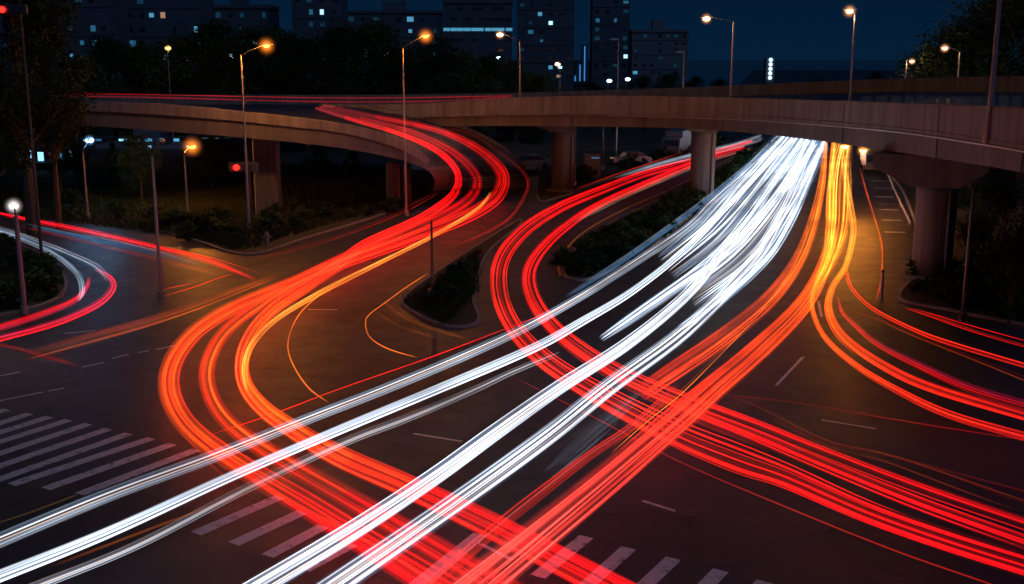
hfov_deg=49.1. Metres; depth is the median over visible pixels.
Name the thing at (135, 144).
tree
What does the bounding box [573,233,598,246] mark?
shrub
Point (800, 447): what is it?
manhole cover
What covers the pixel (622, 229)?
shrub
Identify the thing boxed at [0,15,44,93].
apartment building
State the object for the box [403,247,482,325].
grass
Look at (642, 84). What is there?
tree
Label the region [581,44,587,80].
lit tower
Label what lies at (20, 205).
shrub
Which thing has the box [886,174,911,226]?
guard rail
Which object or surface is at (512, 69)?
tree
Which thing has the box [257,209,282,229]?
shrub
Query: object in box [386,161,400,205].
bridge pier
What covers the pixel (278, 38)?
tree
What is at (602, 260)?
shrub
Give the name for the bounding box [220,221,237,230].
shrub
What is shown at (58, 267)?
shrub
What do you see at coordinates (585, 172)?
shrub
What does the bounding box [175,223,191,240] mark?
shrub
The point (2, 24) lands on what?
window
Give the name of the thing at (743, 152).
shrub
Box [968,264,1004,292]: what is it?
shrub
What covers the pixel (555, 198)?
kerb
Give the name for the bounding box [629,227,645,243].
shrub
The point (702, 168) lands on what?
bridge pier
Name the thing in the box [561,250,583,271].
shrub
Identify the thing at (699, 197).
shrub
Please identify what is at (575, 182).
utility pole
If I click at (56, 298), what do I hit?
kerb
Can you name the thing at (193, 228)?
shrub
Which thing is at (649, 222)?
shrub
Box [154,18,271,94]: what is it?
tree
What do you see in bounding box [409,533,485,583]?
crossing stripe
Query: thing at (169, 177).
verge
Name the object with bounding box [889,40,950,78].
tree
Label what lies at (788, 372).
lane line
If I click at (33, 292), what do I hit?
shrub
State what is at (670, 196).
shrub
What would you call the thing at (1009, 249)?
tree
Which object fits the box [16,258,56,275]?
shrub
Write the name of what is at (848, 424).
lane line
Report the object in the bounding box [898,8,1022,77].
tree
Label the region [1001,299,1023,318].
shrub
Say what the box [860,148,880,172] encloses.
box truck
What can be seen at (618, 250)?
shrub
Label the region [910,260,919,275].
shrub
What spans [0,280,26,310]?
shrub
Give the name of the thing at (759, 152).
shrub
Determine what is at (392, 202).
shrub
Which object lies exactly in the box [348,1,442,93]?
apartment building
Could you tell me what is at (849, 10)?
street lamp
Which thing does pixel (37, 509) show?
lane line
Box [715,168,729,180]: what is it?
shrub
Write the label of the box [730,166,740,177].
shrub
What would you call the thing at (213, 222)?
shrub
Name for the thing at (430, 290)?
signal post
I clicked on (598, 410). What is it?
road
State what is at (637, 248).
median
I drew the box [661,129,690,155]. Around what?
box truck
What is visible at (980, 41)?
tree
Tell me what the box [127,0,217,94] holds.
apartment building
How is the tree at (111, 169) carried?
on the ground at (626, 137)
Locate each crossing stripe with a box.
[0,413,32,424]
[0,416,52,433]
[0,419,70,443]
[0,423,90,455]
[0,428,111,467]
[0,432,132,481]
[8,437,154,485]
[42,443,175,489]
[75,448,200,495]
[191,495,284,534]
[229,510,307,545]
[262,525,327,557]
[298,542,356,570]
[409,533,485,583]
[530,535,592,577]
[579,546,635,583]
[636,556,680,583]
[698,568,728,583]
[753,579,772,583]
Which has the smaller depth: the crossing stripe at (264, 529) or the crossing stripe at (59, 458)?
the crossing stripe at (264, 529)
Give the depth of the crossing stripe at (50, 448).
34.94 m
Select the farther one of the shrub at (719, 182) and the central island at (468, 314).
the shrub at (719, 182)
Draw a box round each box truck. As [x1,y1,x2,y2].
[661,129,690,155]
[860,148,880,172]
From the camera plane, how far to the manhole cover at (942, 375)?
42.76 m
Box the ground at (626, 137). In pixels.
[0,60,681,159]
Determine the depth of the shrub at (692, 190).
90.83 m
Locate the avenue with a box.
[679,70,913,159]
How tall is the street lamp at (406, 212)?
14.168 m
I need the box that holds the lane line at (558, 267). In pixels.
[557,147,751,275]
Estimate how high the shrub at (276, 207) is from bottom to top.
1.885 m
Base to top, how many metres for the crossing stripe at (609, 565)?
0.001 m
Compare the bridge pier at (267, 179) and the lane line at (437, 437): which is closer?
the lane line at (437, 437)
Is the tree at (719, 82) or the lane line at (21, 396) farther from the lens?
the tree at (719, 82)
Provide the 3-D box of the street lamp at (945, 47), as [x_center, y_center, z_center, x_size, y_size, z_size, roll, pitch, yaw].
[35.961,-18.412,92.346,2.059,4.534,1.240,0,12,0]
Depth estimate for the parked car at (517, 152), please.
126.31 m
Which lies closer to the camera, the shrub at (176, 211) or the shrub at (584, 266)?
the shrub at (584, 266)
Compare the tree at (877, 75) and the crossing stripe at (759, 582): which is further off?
the tree at (877, 75)
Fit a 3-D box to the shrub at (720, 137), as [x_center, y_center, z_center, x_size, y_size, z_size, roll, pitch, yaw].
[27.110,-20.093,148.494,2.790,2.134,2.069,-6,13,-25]
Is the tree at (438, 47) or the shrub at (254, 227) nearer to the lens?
the shrub at (254, 227)
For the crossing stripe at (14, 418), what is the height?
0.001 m
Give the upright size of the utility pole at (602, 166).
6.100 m
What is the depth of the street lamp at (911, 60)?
117.98 m
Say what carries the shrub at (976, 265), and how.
on the roadside verge at (929, 297)
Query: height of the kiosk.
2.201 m
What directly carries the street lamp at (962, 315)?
on the roadside verge at (929, 297)
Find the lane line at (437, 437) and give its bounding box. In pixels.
[414,433,461,441]
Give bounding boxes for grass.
[0,246,60,309]
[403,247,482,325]
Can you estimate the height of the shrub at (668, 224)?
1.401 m
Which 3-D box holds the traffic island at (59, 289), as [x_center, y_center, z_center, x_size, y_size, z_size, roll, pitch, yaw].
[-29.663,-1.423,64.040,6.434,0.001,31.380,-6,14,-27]
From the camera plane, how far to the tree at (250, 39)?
137.12 m
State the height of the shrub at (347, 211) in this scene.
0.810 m
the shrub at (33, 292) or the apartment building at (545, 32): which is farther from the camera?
the apartment building at (545, 32)
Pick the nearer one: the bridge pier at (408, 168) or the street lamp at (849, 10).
the street lamp at (849, 10)
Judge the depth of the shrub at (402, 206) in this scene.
86.73 m
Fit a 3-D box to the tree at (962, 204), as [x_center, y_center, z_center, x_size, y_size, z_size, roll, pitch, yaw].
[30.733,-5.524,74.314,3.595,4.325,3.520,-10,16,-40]
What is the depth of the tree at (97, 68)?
134.86 m
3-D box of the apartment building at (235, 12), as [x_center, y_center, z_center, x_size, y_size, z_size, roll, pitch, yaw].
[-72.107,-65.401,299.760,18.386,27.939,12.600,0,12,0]
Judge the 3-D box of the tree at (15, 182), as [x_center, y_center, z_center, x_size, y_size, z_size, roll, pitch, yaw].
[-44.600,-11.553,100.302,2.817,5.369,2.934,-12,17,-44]
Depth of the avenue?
159.57 m
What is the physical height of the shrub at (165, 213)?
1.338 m
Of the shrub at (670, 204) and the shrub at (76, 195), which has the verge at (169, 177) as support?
the shrub at (76, 195)
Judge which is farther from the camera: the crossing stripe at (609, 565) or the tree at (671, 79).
the tree at (671, 79)
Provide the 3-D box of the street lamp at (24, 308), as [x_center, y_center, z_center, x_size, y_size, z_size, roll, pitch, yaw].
[-23.204,-1.885,53.021,1.239,5.521,2.398,-10,16,-40]
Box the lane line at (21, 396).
[0,392,42,400]
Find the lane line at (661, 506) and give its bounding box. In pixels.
[641,500,674,511]
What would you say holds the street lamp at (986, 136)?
on the road bridge
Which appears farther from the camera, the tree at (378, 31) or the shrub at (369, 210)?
the tree at (378, 31)
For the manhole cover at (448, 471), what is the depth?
32.92 m
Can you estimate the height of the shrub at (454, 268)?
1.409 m
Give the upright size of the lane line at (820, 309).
0.001 m
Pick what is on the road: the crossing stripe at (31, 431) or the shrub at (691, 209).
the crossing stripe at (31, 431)
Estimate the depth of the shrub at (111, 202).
86.22 m
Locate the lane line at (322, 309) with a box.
[308,309,337,309]
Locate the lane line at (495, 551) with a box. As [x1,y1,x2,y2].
[477,542,512,559]
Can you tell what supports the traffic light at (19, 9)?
on the road
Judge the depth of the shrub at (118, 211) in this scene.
82.82 m
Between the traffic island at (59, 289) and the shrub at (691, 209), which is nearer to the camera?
the traffic island at (59, 289)
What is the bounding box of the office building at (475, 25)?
[442,0,512,92]
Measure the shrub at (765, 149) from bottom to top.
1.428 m
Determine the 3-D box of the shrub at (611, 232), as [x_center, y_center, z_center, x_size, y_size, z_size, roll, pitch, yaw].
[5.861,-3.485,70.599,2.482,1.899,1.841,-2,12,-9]
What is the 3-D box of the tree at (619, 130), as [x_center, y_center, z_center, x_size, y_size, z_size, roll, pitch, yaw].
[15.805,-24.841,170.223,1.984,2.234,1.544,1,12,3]
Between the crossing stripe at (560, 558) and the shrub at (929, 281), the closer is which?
the crossing stripe at (560, 558)
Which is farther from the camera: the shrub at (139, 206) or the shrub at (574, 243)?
the shrub at (139, 206)
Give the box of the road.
[0,160,1023,583]
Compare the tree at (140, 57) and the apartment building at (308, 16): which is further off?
the apartment building at (308, 16)
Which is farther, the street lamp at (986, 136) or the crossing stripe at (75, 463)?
the street lamp at (986, 136)
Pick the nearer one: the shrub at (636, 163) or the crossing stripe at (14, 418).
the crossing stripe at (14, 418)
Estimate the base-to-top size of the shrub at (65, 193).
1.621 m
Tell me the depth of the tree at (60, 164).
96.34 m
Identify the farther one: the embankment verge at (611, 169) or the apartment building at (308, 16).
the apartment building at (308, 16)
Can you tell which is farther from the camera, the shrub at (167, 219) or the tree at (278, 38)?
the tree at (278, 38)
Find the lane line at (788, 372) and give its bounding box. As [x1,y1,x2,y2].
[775,357,803,385]
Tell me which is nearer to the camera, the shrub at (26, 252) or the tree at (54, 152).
the shrub at (26, 252)
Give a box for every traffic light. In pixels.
[0,0,42,253]
[228,160,258,218]
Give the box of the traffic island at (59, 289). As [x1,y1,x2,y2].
[0,242,64,312]
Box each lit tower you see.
[574,74,578,80]
[576,62,583,80]
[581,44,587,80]
[763,58,774,83]
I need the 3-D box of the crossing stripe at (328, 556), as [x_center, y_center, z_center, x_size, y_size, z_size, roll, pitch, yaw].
[-4.481,6.458,27.364,0.403,0.001,1.710,8,14,33]
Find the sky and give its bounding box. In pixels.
[214,0,1023,59]
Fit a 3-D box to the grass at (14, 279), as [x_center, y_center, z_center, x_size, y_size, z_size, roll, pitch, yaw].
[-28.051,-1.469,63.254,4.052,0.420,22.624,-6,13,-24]
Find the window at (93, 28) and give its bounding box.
[90,25,95,30]
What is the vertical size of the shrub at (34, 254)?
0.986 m
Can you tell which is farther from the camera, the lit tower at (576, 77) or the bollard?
the lit tower at (576, 77)
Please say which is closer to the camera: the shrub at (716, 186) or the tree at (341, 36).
the shrub at (716, 186)
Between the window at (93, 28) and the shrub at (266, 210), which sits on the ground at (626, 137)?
the shrub at (266, 210)
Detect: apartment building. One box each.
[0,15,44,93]
[15,129,106,169]
[42,0,131,94]
[79,129,200,162]
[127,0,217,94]
[197,134,279,165]
[214,0,279,93]
[291,0,349,94]
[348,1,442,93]
[517,0,574,89]
[589,0,630,86]
[627,20,689,88]
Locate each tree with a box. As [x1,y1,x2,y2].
[0,0,102,236]
[0,55,40,176]
[0,135,19,188]
[3,9,94,228]
[32,53,129,146]
[38,131,79,191]
[60,125,95,183]
[76,33,157,140]
[96,37,191,140]
[104,142,119,179]
[108,132,163,199]
[126,29,233,140]
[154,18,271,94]
[183,19,303,94]
[216,20,335,94]
[257,33,355,151]
[287,17,395,94]
[314,14,431,94]
[342,150,362,175]
[361,42,445,94]
[391,29,487,94]
[423,45,504,93]
[453,51,523,137]
[488,56,547,140]
[521,68,566,136]
[585,81,603,90]
[610,127,621,135]
[626,73,652,88]
[649,70,690,88]
[684,75,704,86]
[708,76,728,85]
[864,71,885,79]
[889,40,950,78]
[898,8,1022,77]
[914,0,1023,172]
[934,0,1023,179]
[955,171,1023,279]
[956,179,999,227]
[982,200,1023,297]
[996,263,1023,325]
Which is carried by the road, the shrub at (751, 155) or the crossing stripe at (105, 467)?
the crossing stripe at (105, 467)
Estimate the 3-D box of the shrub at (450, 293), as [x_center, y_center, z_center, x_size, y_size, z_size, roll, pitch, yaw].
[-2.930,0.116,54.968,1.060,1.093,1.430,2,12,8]
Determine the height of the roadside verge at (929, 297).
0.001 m
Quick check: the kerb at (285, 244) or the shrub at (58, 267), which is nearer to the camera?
the shrub at (58, 267)
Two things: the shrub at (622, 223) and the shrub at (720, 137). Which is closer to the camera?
the shrub at (622, 223)
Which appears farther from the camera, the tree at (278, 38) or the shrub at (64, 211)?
the tree at (278, 38)
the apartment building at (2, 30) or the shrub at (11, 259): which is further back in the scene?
the apartment building at (2, 30)
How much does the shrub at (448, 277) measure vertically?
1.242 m
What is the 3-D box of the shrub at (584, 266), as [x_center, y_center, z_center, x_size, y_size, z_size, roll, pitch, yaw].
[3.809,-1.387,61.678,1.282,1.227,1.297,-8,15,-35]
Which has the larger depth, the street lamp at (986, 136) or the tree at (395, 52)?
the tree at (395, 52)
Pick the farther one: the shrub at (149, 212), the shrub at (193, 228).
the shrub at (149, 212)
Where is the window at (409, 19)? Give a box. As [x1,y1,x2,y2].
[407,17,413,21]
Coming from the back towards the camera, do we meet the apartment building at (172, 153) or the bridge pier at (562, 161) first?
the apartment building at (172, 153)
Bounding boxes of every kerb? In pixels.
[0,244,67,316]
[3,163,437,255]
[401,219,522,327]
[536,141,739,202]
[562,143,777,280]
[892,177,1023,325]
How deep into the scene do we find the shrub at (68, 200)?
88.73 m
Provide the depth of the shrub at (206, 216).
77.69 m
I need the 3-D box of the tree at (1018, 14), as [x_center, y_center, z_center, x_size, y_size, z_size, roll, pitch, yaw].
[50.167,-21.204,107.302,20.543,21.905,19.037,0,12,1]
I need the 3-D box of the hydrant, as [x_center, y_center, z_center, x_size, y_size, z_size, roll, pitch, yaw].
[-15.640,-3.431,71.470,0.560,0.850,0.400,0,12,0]
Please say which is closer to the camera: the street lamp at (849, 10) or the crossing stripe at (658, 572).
the crossing stripe at (658, 572)
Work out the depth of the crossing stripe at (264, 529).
28.97 m
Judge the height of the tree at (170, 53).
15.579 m
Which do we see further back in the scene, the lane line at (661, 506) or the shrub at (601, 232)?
the shrub at (601, 232)
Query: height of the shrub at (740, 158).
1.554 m
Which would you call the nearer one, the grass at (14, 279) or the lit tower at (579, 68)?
the grass at (14, 279)
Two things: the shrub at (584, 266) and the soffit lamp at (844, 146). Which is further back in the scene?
the soffit lamp at (844, 146)
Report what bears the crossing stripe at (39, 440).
on the road
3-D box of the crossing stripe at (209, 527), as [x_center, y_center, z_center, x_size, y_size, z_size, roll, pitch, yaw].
[-7.261,5.928,29.863,0.402,0.001,2.947,8,14,33]
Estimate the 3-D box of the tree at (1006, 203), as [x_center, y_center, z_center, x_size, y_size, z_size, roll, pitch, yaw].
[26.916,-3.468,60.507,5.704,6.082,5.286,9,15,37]
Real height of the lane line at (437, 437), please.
0.001 m
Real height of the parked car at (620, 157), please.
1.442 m
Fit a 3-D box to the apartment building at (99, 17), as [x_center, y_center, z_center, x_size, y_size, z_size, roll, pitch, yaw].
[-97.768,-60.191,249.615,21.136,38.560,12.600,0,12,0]
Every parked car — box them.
[507,148,529,157]
[518,154,550,168]
[609,151,651,164]
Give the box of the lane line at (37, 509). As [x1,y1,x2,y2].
[0,495,76,522]
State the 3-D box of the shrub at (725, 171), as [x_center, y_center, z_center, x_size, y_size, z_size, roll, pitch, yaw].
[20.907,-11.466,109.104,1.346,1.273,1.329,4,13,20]
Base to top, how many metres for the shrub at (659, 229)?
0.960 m
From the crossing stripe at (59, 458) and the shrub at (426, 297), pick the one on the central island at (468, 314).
the shrub at (426, 297)
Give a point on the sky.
(777, 29)
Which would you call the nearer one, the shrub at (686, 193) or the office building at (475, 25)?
the shrub at (686, 193)
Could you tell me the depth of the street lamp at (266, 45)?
76.11 m
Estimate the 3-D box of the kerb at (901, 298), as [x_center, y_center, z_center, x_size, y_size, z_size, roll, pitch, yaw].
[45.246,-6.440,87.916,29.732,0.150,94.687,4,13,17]
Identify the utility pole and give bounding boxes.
[574,132,576,185]
[601,127,603,169]
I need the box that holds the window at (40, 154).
[37,152,43,160]
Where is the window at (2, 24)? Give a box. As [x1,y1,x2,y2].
[1,21,9,29]
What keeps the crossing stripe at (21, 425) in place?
on the road
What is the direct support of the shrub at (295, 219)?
on the verge at (169, 177)
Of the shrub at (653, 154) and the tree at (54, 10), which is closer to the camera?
the tree at (54, 10)
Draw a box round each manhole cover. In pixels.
[39,358,56,361]
[253,444,274,451]
[437,468,458,475]
[789,444,810,451]
[935,373,952,378]
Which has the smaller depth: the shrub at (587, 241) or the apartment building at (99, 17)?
the shrub at (587, 241)
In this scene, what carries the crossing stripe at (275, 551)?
on the road
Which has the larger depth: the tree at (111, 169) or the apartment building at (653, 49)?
the apartment building at (653, 49)
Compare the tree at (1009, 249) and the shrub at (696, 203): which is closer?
the tree at (1009, 249)
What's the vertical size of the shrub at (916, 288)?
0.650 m
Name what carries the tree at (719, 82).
on the avenue
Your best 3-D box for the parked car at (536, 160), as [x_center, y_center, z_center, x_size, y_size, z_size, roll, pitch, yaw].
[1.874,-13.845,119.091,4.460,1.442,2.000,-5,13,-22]
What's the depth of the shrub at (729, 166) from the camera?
110.95 m
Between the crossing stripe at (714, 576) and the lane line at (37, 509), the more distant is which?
the lane line at (37, 509)
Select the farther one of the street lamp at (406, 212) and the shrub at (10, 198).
the shrub at (10, 198)
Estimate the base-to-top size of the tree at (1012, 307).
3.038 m
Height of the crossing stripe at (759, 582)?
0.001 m
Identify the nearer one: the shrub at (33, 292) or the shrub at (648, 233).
the shrub at (33, 292)
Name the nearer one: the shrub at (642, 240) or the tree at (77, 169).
the shrub at (642, 240)
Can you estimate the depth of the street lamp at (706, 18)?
78.86 m
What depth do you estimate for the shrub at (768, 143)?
143.38 m
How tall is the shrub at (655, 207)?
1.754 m
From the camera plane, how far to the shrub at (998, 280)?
54.48 m
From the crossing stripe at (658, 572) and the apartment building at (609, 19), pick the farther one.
the apartment building at (609, 19)
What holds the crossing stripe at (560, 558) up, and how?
on the road
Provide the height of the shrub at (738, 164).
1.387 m
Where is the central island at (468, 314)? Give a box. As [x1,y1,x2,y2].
[405,220,519,324]
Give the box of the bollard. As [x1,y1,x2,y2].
[879,269,884,300]
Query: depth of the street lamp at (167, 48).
130.45 m
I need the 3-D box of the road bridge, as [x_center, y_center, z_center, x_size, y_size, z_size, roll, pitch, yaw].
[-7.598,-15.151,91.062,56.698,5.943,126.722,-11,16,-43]
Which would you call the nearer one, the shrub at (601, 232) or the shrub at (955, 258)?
the shrub at (955, 258)
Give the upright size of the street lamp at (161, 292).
7.867 m
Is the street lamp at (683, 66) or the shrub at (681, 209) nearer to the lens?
the shrub at (681, 209)
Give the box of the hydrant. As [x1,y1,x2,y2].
[262,232,270,244]
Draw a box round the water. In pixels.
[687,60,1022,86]
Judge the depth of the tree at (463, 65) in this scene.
150.02 m
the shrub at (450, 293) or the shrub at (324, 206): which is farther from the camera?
the shrub at (324, 206)
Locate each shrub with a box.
[0,232,15,250]
[0,233,15,258]
[0,247,24,272]
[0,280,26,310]
[7,196,14,201]
[12,201,23,211]
[15,269,55,300]
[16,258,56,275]
[22,249,34,260]
[23,248,39,261]
[24,266,63,298]
[28,252,61,275]
[41,255,63,272]
[60,188,75,204]
[61,198,73,205]
[61,204,76,214]
[61,204,82,218]
[66,190,84,205]
[107,198,122,209]
[110,202,129,217]
[134,202,146,210]
[135,218,148,225]
[142,203,161,217]
[152,211,173,227]
[161,207,172,222]
[167,206,191,224]
[172,221,198,238]
[173,207,191,223]
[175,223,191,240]
[190,214,214,233]
[195,212,209,224]
[201,217,225,232]
[208,202,233,221]
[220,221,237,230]
[244,223,260,233]
[256,208,283,227]
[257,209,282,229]
[266,201,282,212]
[268,229,278,238]
[287,215,306,229]
[294,204,312,217]
[313,200,334,217]
[344,208,356,216]
[363,204,374,215]
[380,194,402,211]
[398,198,413,211]
[419,286,444,306]
[436,271,456,288]
[443,283,461,301]
[446,259,474,276]
[447,257,478,277]
[547,246,572,266]
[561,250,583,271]
[568,256,593,275]
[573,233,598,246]
[575,235,602,250]
[577,164,597,181]
[588,250,609,270]
[589,223,621,239]
[594,225,608,237]
[607,241,634,265]
[608,218,629,229]
[611,221,629,232]
[616,212,641,229]
[627,153,645,166]
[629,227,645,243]
[635,234,650,247]
[637,227,651,240]
[645,201,664,213]
[645,216,663,232]
[649,151,659,159]
[653,224,666,237]
[654,216,678,234]
[657,190,678,204]
[659,201,674,213]
[663,210,679,222]
[671,203,688,219]
[672,196,687,210]
[678,195,704,214]
[681,187,698,196]
[682,187,697,201]
[685,192,704,204]
[688,198,701,211]
[698,190,706,200]
[714,179,719,189]
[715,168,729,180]
[716,133,726,145]
[716,179,722,187]
[720,173,732,185]
[722,167,733,176]
[724,163,739,176]
[728,154,744,166]
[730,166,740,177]
[731,159,742,170]
[734,148,749,158]
[742,157,756,167]
[745,151,754,158]
[752,146,763,155]
[754,141,764,146]
[756,146,769,154]
[762,139,773,147]
[905,255,913,273]
[909,282,921,293]
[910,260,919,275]
[914,274,941,291]
[950,257,996,289]
[952,256,971,265]
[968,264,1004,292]
[980,271,1016,303]
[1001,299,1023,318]
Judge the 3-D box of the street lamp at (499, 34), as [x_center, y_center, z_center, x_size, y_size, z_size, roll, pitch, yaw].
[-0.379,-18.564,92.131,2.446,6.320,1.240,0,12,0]
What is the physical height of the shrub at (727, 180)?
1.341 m
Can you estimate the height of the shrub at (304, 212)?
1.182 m
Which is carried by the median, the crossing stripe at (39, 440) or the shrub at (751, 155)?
the shrub at (751, 155)
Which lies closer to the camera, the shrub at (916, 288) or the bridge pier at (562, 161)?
the shrub at (916, 288)
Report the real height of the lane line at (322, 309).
0.001 m
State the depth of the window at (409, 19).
350.83 m
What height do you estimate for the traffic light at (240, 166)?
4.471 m
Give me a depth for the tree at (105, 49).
139.28 m
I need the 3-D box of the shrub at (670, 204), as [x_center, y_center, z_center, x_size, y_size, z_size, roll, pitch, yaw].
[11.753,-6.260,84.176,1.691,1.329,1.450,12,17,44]
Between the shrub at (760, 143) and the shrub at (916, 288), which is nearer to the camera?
the shrub at (916, 288)
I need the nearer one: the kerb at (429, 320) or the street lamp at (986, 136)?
the street lamp at (986, 136)
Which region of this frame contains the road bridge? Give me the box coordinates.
[6,76,1023,172]
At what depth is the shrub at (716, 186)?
99.22 m
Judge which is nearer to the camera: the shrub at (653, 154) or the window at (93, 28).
the shrub at (653, 154)
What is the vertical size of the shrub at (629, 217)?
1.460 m
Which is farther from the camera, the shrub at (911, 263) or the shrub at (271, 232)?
the shrub at (271, 232)
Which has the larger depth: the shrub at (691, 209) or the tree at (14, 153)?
the shrub at (691, 209)
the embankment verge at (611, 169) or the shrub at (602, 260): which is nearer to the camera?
the shrub at (602, 260)
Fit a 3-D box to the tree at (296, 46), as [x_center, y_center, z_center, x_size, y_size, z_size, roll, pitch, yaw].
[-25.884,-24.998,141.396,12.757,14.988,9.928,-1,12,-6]
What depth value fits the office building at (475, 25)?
322.06 m
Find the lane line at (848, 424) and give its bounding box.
[822,419,875,428]
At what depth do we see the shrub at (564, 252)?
63.90 m
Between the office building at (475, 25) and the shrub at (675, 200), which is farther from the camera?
the office building at (475, 25)
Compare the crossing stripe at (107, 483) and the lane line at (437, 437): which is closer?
the crossing stripe at (107, 483)
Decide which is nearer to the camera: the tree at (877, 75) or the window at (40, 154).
the window at (40, 154)
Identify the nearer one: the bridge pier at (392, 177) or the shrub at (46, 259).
the shrub at (46, 259)
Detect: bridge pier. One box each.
[252,139,281,214]
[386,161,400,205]
[401,164,411,202]
[536,126,577,192]
[687,129,717,201]
[873,150,993,281]
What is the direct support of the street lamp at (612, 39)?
on the road
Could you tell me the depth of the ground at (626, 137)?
159.71 m
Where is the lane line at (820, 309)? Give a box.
[817,301,822,316]
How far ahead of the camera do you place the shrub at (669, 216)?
79.46 m
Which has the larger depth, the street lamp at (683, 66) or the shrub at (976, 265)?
the street lamp at (683, 66)
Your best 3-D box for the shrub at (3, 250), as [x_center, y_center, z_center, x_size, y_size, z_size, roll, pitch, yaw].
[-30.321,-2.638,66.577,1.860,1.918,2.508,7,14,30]
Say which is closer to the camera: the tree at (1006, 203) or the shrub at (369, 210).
the tree at (1006, 203)
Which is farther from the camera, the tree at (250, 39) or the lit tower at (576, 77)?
the lit tower at (576, 77)
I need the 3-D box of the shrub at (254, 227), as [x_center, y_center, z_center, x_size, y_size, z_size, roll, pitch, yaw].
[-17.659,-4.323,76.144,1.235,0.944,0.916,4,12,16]
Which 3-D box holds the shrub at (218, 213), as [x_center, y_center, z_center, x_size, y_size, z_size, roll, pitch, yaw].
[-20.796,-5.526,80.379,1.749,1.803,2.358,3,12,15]
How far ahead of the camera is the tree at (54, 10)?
73.15 m
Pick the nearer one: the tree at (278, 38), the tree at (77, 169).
the tree at (77, 169)
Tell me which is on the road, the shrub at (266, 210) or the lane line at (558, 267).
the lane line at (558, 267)
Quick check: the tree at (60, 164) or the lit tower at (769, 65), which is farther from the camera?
the lit tower at (769, 65)
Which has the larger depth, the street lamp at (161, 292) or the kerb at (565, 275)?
the kerb at (565, 275)
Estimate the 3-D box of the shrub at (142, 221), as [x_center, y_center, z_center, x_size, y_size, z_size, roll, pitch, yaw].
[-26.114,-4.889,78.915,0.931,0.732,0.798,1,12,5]
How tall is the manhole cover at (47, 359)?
0.027 m
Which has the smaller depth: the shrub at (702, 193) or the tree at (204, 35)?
the shrub at (702, 193)
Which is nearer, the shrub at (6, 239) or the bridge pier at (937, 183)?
the bridge pier at (937, 183)
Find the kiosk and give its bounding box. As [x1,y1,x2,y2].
[583,153,601,176]
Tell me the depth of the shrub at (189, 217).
80.37 m
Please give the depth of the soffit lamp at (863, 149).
85.73 m
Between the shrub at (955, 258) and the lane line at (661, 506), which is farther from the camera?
the shrub at (955, 258)
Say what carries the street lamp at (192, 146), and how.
on the verge at (169, 177)
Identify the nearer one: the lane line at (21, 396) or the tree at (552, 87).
the lane line at (21, 396)
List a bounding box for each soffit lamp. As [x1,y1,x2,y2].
[839,143,849,148]
[858,147,868,152]
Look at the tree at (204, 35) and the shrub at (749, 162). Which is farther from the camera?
the tree at (204, 35)
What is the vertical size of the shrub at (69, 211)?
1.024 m
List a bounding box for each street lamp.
[9,201,28,314]
[82,137,93,217]
[151,139,165,297]
[165,46,173,143]
[183,144,195,210]
[240,43,272,229]
[402,33,430,215]
[495,32,520,97]
[609,38,618,155]
[675,49,683,86]
[700,16,733,97]
[842,7,857,100]
[904,59,915,77]
[939,46,960,76]
[958,183,976,320]
[982,0,1001,143]
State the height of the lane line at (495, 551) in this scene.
0.001 m
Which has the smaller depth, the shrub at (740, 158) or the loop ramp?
the loop ramp
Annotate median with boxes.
[565,143,775,277]
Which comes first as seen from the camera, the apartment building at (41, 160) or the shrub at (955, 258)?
the shrub at (955, 258)
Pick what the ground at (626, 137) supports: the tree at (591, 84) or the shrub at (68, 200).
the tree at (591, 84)
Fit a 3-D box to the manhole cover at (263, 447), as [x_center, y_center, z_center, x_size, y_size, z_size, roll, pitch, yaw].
[-7.729,4.868,34.908,0.680,0.027,0.680,0,12,0]
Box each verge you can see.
[0,163,434,252]
[538,141,737,200]
[896,168,1023,322]
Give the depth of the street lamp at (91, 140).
83.08 m
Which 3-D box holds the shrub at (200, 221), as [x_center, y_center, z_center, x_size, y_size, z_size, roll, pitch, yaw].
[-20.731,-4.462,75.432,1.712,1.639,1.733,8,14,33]
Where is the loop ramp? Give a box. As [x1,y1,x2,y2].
[0,100,530,190]
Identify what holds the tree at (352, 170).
on the ground at (626, 137)
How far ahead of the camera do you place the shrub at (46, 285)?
56.08 m
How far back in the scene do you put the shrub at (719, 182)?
101.72 m
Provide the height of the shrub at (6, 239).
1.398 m
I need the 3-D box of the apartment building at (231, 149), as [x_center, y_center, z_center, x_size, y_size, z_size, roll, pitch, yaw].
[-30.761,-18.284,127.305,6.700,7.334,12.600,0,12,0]
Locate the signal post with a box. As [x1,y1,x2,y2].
[428,221,436,306]

